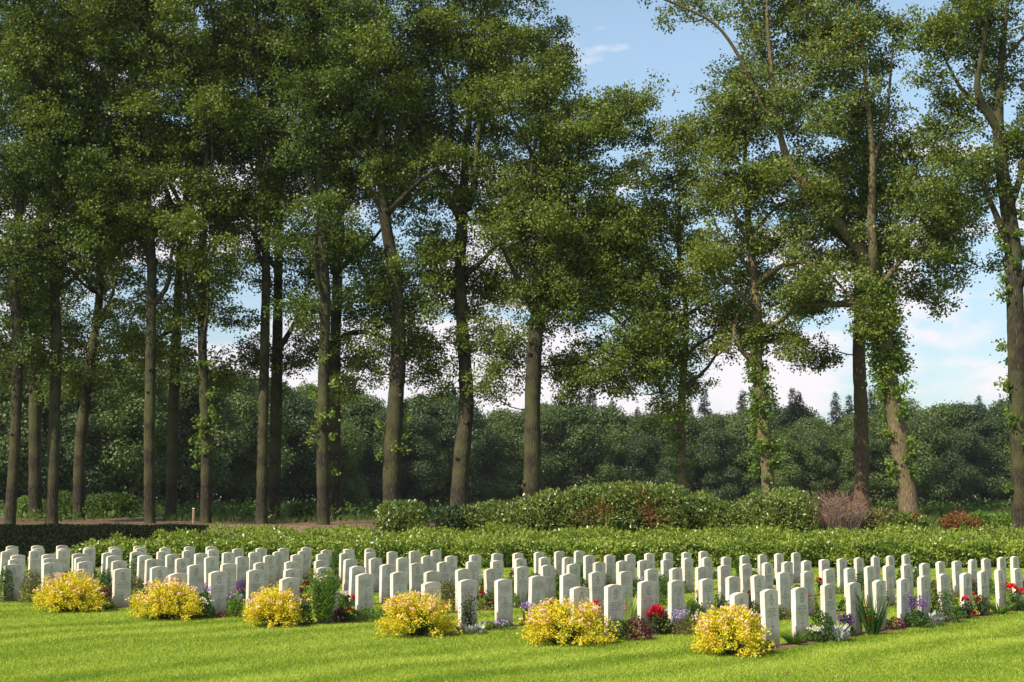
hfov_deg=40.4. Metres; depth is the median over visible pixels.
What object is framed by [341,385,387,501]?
broadleaf tree
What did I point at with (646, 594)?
headstone
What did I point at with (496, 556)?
headstone
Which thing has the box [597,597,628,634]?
astilbe
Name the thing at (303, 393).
broadleaf tree
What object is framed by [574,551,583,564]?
headstone
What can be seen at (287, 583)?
headstone
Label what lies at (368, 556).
headstone
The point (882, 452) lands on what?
broadleaf tree
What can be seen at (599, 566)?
headstone
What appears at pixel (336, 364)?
oak tree
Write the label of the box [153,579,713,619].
flower bed
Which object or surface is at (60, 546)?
headstone
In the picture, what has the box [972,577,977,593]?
rose bush
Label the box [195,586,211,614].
geranium
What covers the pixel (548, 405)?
broadleaf tree
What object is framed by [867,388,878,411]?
fir tree
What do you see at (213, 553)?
headstone
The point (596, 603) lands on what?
rose bush
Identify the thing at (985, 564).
headstone
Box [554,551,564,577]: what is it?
headstone
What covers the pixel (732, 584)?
headstone
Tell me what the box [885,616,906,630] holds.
heuchera
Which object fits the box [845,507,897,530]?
shrub
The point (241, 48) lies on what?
oak tree
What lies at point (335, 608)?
headstone
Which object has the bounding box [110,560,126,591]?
headstone
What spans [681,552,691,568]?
headstone
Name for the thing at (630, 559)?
headstone
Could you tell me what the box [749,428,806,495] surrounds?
broadleaf tree
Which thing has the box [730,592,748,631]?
headstone
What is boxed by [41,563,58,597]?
headstone
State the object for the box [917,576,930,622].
headstone
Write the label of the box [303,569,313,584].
rose bush
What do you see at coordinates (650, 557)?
headstone
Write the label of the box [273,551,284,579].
headstone
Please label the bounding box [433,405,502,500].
broadleaf tree
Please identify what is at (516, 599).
leafy plant
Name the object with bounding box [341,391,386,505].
broadleaf tree
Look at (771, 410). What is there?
fir tree
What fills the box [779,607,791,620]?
olive shrub
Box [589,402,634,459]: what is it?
broadleaf tree
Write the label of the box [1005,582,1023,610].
rose bush
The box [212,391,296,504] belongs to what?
broadleaf tree
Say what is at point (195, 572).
headstone
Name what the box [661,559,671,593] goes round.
headstone
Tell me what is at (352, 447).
broadleaf tree
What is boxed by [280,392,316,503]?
broadleaf tree
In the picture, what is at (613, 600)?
headstone
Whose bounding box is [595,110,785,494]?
oak tree
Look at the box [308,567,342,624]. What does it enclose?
feathery plant
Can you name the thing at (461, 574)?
headstone
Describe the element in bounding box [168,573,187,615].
headstone
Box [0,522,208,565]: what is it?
clipped hedge
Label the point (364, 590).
headstone
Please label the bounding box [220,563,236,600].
headstone
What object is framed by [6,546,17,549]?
headstone
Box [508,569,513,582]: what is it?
heuchera
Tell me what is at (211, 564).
headstone
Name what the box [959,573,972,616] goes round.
headstone
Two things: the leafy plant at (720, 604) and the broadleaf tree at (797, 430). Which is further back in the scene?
the broadleaf tree at (797, 430)
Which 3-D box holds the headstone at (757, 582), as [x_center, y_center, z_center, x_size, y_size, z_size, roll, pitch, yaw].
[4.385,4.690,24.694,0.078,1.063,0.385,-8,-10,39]
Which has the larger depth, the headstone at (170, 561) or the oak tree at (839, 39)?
the oak tree at (839, 39)
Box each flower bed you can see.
[58,579,559,610]
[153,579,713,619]
[264,582,800,627]
[402,586,916,636]
[558,589,1011,645]
[716,609,1023,655]
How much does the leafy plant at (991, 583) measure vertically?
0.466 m
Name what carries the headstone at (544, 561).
on the flower bed at (311, 608)
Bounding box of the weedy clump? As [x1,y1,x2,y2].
[919,506,947,518]
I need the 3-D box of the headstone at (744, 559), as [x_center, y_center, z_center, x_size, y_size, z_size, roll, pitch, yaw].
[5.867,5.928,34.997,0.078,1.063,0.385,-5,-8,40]
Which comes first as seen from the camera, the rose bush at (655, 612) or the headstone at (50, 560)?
the rose bush at (655, 612)
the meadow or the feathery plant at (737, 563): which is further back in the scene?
the meadow
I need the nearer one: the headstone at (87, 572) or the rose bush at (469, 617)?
the rose bush at (469, 617)
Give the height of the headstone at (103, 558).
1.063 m
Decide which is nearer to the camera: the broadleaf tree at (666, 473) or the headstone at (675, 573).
the headstone at (675, 573)
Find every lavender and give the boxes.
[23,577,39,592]
[225,593,243,613]
[664,609,697,634]
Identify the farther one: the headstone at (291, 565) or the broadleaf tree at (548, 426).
the broadleaf tree at (548, 426)
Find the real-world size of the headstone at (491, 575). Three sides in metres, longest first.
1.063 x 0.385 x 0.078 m
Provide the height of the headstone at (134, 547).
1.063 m
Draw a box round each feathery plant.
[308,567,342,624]
[573,562,582,581]
[734,558,739,575]
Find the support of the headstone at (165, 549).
on the flower bed
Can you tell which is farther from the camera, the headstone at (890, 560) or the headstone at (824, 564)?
the headstone at (890, 560)
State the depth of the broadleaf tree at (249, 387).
148.17 m
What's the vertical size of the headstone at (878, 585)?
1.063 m
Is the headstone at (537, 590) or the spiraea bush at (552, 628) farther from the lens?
the headstone at (537, 590)
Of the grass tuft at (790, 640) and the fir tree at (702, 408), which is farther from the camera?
the fir tree at (702, 408)
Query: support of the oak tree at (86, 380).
on the woodland floor
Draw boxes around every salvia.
[234,579,245,603]
[837,612,856,635]
[904,592,931,628]
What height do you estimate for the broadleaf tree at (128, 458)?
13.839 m
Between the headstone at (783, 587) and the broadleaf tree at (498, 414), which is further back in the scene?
the broadleaf tree at (498, 414)
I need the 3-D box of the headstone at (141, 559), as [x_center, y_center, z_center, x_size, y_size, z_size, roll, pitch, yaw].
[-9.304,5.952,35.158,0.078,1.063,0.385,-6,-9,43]
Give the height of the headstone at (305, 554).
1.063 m
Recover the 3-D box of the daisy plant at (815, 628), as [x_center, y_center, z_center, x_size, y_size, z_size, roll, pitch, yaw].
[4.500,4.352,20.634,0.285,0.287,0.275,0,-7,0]
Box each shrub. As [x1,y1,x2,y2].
[17,569,44,602]
[131,574,146,594]
[433,504,477,529]
[441,579,454,610]
[477,593,494,610]
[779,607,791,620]
[796,486,891,530]
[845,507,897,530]
[890,509,920,526]
[909,508,982,530]
[930,578,937,598]
[938,509,984,531]
[951,589,958,597]
[964,509,1010,529]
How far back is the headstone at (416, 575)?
29.81 m
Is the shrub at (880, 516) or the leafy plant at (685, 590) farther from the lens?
the shrub at (880, 516)
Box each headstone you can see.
[0,551,14,579]
[2,564,21,600]
[5,549,18,554]
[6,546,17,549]
[8,559,24,590]
[10,555,24,581]
[28,550,42,578]
[31,545,42,550]
[32,548,44,554]
[41,554,55,574]
[41,558,57,578]
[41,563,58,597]
[56,545,67,558]
[57,549,69,575]
[71,553,85,577]
[74,557,89,569]
[74,569,92,587]
[77,561,93,579]
[83,549,95,570]
[101,552,114,577]
[106,555,120,577]
[110,548,121,559]
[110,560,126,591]
[112,568,130,606]
[129,551,142,577]
[133,546,144,551]
[135,548,146,554]
[136,555,151,585]
[144,559,160,592]
[149,566,167,591]
[156,551,168,566]
[159,547,170,553]
[165,554,178,574]
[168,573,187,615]
[175,558,189,573]
[182,550,193,564]
[184,546,194,553]
[187,564,203,597]
[194,553,207,582]
[204,557,218,586]
[205,546,216,553]
[207,549,218,556]
[208,571,226,613]
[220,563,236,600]
[222,552,234,563]
[232,548,243,557]
[235,556,248,588]
[246,569,263,605]
[248,552,260,569]
[253,562,268,587]
[255,548,266,561]
[263,555,276,586]
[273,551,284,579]
[278,548,288,561]
[279,577,298,624]
[283,569,299,592]
[284,561,298,569]
[290,554,303,584]
[298,551,308,578]
[301,547,311,570]
[313,560,328,588]
[315,567,331,595]
[316,553,328,560]
[320,575,336,621]
[321,550,331,567]
[339,553,351,582]
[342,559,357,592]
[343,549,354,558]
[348,566,364,604]
[355,573,373,618]
[364,548,374,552]
[364,552,375,572]
[369,558,381,591]
[379,564,394,602]
[386,551,397,571]
[390,572,406,598]
[396,557,408,589]
[409,551,419,564]
[409,563,423,597]
[421,556,433,572]
[421,582,440,633]
[424,571,439,582]
[430,550,440,570]
[437,562,450,597]
[445,556,456,585]
[455,569,470,610]
[458,579,476,626]
[466,561,478,594]
[469,554,480,584]
[483,568,498,607]
[490,560,503,578]
[491,553,502,560]
[494,579,512,625]
[512,553,522,576]
[514,558,526,567]
[514,566,528,605]
[528,575,545,615]
[534,552,543,573]
[539,557,550,573]
[540,565,554,603]
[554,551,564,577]
[560,574,575,606]
[562,557,573,573]
[566,564,579,586]
[569,587,589,634]
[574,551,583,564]
[583,555,594,585]
[588,572,603,616]
[593,562,605,586]
[604,555,615,583]
[604,584,622,637]
[616,561,628,583]
[618,571,632,605]
[625,554,635,582]
[637,560,649,581]
[637,581,655,633]
[644,553,654,568]
[644,569,658,604]
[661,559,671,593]
[663,552,672,567]
[668,580,684,628]
[669,568,682,580]
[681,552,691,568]
[682,558,693,591]
[695,566,708,603]
[698,551,707,565]
[698,578,713,622]
[701,557,712,579]
[717,565,730,603]
[721,557,731,575]
[725,576,740,603]
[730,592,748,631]
[739,564,751,596]
[740,555,749,564]
[750,575,764,617]
[757,554,766,574]
[760,589,779,645]
[762,562,773,588]
[774,553,783,579]
[776,572,790,616]
[781,561,792,591]
[791,552,800,582]
[791,587,808,641]
[800,571,814,613]
[801,560,811,571]
[819,559,829,583]
[820,584,836,627]
[822,569,835,585]
[837,558,846,591]
[844,568,855,608]
[845,582,861,633]
[854,557,863,587]
[864,566,875,606]
[871,556,879,579]
[872,580,886,629]
[882,565,894,603]
[886,556,895,586]
[897,578,910,626]
[901,554,910,564]
[901,564,913,595]
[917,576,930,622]
[919,563,930,594]
[935,561,945,580]
[936,574,952,619]
[951,561,961,595]
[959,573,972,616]
[968,559,977,591]
[977,571,989,613]
[981,558,991,591]
[994,569,1006,609]
[997,557,1006,589]
[1010,556,1018,582]
[1011,568,1023,599]
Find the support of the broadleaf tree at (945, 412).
on the meadow
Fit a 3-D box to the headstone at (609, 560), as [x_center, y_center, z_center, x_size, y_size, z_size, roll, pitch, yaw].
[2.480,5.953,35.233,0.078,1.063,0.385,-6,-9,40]
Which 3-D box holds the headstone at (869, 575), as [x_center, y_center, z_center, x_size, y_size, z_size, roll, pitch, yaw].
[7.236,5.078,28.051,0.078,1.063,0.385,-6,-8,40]
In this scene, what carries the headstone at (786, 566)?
on the flower bed at (521, 626)
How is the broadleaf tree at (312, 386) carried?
on the meadow
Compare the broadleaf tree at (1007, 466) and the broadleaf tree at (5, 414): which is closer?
the broadleaf tree at (5, 414)
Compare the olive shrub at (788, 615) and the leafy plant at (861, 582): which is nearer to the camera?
the olive shrub at (788, 615)
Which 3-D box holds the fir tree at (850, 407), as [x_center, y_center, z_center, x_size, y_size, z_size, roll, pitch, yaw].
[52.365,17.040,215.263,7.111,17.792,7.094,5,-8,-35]
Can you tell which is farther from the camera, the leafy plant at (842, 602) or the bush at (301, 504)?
the bush at (301, 504)
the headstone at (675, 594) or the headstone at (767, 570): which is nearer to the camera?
the headstone at (675, 594)
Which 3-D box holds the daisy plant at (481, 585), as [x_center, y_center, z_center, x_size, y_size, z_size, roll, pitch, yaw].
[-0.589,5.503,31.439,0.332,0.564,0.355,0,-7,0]
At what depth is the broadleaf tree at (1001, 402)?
210.91 m
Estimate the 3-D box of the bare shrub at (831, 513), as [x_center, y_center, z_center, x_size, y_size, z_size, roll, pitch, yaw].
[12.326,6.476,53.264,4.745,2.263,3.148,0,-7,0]
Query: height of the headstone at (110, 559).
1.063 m
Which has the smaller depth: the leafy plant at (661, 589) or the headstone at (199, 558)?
the leafy plant at (661, 589)
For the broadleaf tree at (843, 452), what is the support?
on the meadow
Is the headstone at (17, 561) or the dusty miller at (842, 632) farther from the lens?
the headstone at (17, 561)
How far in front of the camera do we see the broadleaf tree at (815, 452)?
195.35 m
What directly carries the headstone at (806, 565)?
on the flower bed at (521, 626)
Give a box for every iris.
[623,593,636,622]
[855,586,892,634]
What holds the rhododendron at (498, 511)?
on the woodland floor
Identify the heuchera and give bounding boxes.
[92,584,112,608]
[216,610,228,617]
[332,606,349,622]
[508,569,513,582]
[621,616,651,640]
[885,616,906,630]
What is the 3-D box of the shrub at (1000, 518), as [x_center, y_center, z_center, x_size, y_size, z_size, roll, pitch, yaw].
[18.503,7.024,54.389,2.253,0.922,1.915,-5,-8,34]
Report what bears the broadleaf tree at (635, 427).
on the meadow
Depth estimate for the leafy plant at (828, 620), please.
20.76 m
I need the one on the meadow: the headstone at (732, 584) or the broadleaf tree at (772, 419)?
the broadleaf tree at (772, 419)
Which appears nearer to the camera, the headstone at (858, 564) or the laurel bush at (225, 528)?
the headstone at (858, 564)
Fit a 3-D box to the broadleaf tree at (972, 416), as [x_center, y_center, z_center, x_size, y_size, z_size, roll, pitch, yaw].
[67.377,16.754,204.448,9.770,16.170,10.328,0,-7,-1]
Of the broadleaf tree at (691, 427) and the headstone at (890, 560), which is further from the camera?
the broadleaf tree at (691, 427)
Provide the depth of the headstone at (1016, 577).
27.32 m
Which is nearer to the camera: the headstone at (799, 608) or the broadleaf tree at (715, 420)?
the headstone at (799, 608)
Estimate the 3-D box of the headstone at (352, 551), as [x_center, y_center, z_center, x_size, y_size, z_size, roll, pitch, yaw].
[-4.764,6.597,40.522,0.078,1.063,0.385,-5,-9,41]
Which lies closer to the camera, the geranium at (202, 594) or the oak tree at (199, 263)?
the geranium at (202, 594)
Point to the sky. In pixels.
(618, 40)
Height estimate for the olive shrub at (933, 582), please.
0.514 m
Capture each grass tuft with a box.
[103,603,118,609]
[754,637,776,648]
[780,627,812,644]
[988,602,1020,613]
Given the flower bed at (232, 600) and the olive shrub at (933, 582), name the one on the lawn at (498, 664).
the flower bed at (232, 600)
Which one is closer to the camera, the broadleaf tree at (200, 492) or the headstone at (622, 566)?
the headstone at (622, 566)
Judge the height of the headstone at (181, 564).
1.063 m
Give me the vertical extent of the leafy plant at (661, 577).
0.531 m
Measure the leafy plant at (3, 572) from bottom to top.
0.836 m
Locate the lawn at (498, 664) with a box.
[0,566,1023,681]
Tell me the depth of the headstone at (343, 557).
36.98 m
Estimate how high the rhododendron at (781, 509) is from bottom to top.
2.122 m
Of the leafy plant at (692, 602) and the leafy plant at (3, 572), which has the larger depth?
the leafy plant at (3, 572)
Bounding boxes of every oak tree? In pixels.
[0,0,112,518]
[0,0,140,524]
[0,0,171,524]
[8,8,186,519]
[51,0,227,523]
[101,0,271,519]
[138,45,271,522]
[175,0,336,523]
[201,5,362,519]
[217,0,412,524]
[219,0,489,501]
[269,2,450,519]
[377,0,591,507]
[451,44,706,504]
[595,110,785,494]
[638,0,995,515]
[646,71,907,509]
[775,94,948,510]
[883,0,1023,529]
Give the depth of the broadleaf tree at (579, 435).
190.54 m
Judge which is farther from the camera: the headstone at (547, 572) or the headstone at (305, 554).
the headstone at (305, 554)
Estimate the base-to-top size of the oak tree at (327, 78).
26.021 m
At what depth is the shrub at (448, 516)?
53.90 m
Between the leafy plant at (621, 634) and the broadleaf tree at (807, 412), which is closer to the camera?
the leafy plant at (621, 634)
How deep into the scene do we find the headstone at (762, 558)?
35.58 m
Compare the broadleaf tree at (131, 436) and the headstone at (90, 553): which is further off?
the broadleaf tree at (131, 436)
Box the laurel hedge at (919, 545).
[25,519,1023,567]
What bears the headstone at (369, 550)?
on the flower bed
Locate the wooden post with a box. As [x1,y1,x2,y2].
[192,508,194,522]
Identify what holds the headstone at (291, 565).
on the flower bed at (232, 600)
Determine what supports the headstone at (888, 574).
on the flower bed at (655, 634)
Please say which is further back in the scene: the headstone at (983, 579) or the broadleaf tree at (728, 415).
the broadleaf tree at (728, 415)
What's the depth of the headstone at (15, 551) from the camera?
40.77 m
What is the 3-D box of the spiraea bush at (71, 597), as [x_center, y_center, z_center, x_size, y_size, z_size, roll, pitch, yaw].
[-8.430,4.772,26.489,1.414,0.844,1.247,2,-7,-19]
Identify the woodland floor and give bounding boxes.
[0,515,1023,565]
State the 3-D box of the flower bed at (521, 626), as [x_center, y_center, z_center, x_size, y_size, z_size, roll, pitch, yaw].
[4.388,5.437,28.669,0.632,0.044,18.720,-6,-9,40]
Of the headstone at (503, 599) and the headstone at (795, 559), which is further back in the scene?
the headstone at (795, 559)
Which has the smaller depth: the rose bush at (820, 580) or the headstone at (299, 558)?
the rose bush at (820, 580)
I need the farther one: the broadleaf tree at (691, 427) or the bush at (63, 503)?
the broadleaf tree at (691, 427)
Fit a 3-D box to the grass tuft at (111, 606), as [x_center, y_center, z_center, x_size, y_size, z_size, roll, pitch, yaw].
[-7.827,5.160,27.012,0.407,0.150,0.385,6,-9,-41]
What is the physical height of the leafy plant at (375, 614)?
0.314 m
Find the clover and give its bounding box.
[22,615,1015,680]
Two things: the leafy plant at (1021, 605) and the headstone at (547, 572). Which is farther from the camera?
the headstone at (547, 572)
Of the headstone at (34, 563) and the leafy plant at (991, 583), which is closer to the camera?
the leafy plant at (991, 583)
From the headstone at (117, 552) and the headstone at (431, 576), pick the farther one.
the headstone at (117, 552)
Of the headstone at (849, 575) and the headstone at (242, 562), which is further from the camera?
the headstone at (242, 562)
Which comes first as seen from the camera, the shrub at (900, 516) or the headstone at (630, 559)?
the headstone at (630, 559)
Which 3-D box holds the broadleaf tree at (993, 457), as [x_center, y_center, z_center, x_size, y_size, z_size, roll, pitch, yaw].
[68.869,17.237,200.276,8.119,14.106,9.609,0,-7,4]
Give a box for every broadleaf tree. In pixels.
[0,362,62,502]
[0,389,7,458]
[19,372,116,500]
[42,362,103,495]
[62,355,97,369]
[88,362,180,495]
[91,355,167,498]
[136,366,252,504]
[157,364,215,495]
[167,372,218,503]
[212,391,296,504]
[222,366,258,500]
[247,375,304,499]
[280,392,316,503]
[281,386,316,500]
[292,392,352,499]
[294,377,342,500]
[313,420,370,507]
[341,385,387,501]
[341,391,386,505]
[356,409,412,502]
[400,402,425,498]
[401,389,455,502]
[401,409,451,501]
[433,388,486,498]
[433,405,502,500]
[443,416,488,496]
[477,429,523,501]
[483,417,499,427]
[486,405,517,422]
[486,419,520,495]
[499,405,564,494]
[540,398,560,499]
[540,402,559,492]
[544,403,613,496]
[585,427,639,485]
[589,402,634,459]
[616,432,666,485]
[622,410,675,479]
[654,442,696,493]
[655,411,706,493]
[693,426,744,499]
[694,410,740,501]
[719,408,781,500]
[721,411,739,421]
[722,415,771,504]
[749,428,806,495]
[770,401,824,428]
[774,423,810,467]
[786,430,835,498]
[789,414,837,471]
[792,414,847,498]
[818,426,887,499]
[828,421,848,500]
[835,412,880,494]
[869,420,897,501]
[871,404,921,499]
[872,395,921,410]
[893,412,955,503]
[912,406,950,500]
[918,400,974,500]
[934,428,987,504]
[945,400,996,505]
[951,399,992,413]
[966,414,1010,501]
[974,401,1010,500]
[975,397,1008,504]
[998,427,1010,495]
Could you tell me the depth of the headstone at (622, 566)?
30.92 m
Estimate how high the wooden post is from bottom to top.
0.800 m
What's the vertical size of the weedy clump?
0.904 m
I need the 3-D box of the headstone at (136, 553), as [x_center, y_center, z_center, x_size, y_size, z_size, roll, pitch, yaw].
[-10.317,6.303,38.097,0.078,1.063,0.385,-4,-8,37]
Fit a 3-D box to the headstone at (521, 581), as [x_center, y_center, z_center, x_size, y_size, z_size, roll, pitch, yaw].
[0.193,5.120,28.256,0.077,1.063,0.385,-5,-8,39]
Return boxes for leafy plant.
[0,564,14,601]
[93,568,97,582]
[128,554,138,583]
[224,595,245,617]
[329,550,338,575]
[351,606,379,621]
[376,607,392,618]
[512,593,522,607]
[555,574,559,602]
[580,576,588,587]
[605,618,635,641]
[659,573,668,594]
[659,578,667,604]
[684,581,688,593]
[684,597,698,608]
[685,601,706,627]
[714,593,724,605]
[714,599,729,620]
[749,599,760,621]
[809,609,835,642]
[814,596,819,612]
[836,586,843,593]
[837,597,845,610]
[856,571,864,591]
[861,585,864,601]
[896,570,915,586]
[931,589,964,623]
[952,606,972,618]
[989,578,994,593]
[994,595,1023,609]
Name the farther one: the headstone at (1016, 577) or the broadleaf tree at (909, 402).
the broadleaf tree at (909, 402)
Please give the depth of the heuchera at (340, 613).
24.20 m
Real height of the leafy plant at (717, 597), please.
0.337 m
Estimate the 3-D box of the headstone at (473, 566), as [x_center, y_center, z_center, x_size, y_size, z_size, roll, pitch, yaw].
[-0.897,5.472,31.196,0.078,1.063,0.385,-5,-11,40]
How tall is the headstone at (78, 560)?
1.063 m
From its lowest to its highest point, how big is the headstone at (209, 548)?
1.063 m
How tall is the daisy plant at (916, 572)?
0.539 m
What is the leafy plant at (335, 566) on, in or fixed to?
on the lawn at (498, 664)
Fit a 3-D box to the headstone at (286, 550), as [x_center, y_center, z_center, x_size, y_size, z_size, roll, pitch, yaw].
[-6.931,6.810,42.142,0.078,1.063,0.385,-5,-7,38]
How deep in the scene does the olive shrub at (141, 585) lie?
31.83 m
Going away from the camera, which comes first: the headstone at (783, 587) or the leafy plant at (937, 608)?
the leafy plant at (937, 608)
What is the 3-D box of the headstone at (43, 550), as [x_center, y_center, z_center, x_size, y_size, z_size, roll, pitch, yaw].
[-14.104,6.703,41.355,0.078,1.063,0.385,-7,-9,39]
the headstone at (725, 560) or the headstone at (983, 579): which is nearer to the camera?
the headstone at (983, 579)
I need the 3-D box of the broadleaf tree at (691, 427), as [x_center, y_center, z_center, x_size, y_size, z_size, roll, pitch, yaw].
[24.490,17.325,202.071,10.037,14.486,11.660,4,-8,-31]
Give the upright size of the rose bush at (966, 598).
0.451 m
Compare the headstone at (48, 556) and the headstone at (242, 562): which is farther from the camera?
the headstone at (48, 556)
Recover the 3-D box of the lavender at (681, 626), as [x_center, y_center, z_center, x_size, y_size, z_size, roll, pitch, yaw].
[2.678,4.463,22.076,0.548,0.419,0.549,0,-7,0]
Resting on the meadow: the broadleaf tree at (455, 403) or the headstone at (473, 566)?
the broadleaf tree at (455, 403)
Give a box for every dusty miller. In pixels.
[455,622,484,634]
[820,624,850,640]
[917,610,945,624]
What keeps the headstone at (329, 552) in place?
on the flower bed
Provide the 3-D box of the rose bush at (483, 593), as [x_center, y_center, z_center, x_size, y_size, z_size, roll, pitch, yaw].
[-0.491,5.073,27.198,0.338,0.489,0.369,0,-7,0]
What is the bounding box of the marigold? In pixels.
[302,593,311,616]
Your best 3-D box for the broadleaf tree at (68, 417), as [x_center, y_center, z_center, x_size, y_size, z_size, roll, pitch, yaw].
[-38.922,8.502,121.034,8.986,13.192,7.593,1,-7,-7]
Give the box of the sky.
[0,0,1023,497]
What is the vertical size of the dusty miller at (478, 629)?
0.211 m
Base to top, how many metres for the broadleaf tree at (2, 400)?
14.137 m
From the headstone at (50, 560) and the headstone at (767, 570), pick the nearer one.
the headstone at (767, 570)
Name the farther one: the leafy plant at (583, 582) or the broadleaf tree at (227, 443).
the broadleaf tree at (227, 443)
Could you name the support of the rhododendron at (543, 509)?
on the woodland floor
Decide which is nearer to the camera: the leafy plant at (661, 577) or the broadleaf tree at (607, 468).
the leafy plant at (661, 577)
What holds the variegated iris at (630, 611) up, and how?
on the lawn at (498, 664)
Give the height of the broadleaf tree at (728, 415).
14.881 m
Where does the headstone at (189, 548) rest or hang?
on the flower bed
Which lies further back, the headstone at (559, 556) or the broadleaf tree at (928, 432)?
the broadleaf tree at (928, 432)
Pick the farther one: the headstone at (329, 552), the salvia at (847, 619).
the headstone at (329, 552)
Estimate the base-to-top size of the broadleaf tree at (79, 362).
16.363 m
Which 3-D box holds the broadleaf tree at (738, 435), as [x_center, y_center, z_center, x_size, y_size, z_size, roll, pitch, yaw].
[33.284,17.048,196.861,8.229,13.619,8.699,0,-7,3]
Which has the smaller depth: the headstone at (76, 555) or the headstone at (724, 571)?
the headstone at (724, 571)
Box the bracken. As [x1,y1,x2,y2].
[0,496,1010,521]
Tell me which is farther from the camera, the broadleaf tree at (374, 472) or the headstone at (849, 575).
the broadleaf tree at (374, 472)
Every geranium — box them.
[94,563,112,599]
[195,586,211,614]
[481,620,515,630]
[519,601,534,624]
[633,576,642,596]
[653,608,672,633]
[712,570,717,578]
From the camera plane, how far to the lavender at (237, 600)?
25.98 m
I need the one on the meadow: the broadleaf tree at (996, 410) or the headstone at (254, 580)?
the broadleaf tree at (996, 410)
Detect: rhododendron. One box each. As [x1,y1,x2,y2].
[373,499,430,533]
[455,498,533,533]
[509,486,596,531]
[555,478,718,533]
[660,491,744,533]
[726,484,825,533]
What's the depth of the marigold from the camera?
25.31 m
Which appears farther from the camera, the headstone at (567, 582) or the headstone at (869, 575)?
the headstone at (869, 575)
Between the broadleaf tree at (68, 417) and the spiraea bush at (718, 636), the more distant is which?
the broadleaf tree at (68, 417)
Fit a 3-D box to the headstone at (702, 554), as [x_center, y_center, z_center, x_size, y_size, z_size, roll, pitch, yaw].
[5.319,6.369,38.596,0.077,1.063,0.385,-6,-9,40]
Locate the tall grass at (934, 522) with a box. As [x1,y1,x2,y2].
[156,504,1010,536]
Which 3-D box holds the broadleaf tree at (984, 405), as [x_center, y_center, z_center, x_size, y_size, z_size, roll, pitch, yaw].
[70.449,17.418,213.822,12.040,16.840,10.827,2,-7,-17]
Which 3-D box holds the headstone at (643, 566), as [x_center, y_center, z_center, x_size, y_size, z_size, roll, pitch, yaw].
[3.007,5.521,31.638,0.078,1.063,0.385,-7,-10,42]
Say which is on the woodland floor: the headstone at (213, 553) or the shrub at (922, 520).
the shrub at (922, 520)
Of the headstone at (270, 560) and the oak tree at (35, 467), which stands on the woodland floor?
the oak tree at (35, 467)
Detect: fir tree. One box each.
[583,386,598,420]
[634,407,640,415]
[696,389,712,500]
[736,388,748,415]
[768,392,785,429]
[783,387,802,429]
[794,391,804,414]
[826,391,845,426]
[843,395,853,418]
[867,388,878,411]
[975,395,983,497]
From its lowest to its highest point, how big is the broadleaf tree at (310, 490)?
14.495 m
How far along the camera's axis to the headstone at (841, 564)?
32.69 m
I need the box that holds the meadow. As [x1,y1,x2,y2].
[0,497,1009,515]
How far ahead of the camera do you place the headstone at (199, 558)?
36.50 m
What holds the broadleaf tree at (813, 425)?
on the meadow
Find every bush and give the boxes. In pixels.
[16,494,45,517]
[30,569,107,612]
[42,490,88,518]
[84,493,102,516]
[92,491,143,517]
[125,576,204,620]
[157,527,220,553]
[204,522,244,564]
[241,584,308,627]
[288,500,316,519]
[299,581,314,607]
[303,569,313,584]
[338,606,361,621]
[343,595,354,605]
[373,589,462,637]
[458,593,479,626]
[478,588,494,609]
[516,593,622,646]
[589,599,599,609]
[606,569,610,585]
[645,604,668,634]
[688,601,775,657]
[815,577,822,591]
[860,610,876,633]
[960,596,977,618]
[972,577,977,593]
[972,587,992,615]
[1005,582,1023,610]
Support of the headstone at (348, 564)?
on the flower bed at (232, 600)
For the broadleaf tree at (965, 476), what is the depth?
195.61 m
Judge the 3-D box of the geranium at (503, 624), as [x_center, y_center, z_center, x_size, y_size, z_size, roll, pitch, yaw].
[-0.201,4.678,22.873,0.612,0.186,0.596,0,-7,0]
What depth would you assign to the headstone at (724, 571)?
28.65 m
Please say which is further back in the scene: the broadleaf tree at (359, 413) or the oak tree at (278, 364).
the broadleaf tree at (359, 413)
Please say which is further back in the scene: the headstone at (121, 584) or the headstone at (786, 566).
the headstone at (786, 566)
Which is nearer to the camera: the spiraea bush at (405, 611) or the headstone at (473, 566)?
the spiraea bush at (405, 611)
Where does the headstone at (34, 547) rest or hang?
on the flower bed
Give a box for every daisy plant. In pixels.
[191,597,215,617]
[297,598,314,624]
[337,590,349,609]
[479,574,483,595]
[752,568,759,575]
[806,625,823,642]
[910,595,918,622]
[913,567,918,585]
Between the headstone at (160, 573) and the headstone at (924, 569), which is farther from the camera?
the headstone at (924, 569)
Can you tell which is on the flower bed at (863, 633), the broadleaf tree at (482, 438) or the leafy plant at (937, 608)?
the leafy plant at (937, 608)
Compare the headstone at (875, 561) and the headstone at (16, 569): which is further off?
the headstone at (875, 561)
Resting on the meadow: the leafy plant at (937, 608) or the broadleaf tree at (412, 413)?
the broadleaf tree at (412, 413)
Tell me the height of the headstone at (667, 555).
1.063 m
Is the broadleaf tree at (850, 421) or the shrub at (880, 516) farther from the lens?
the broadleaf tree at (850, 421)

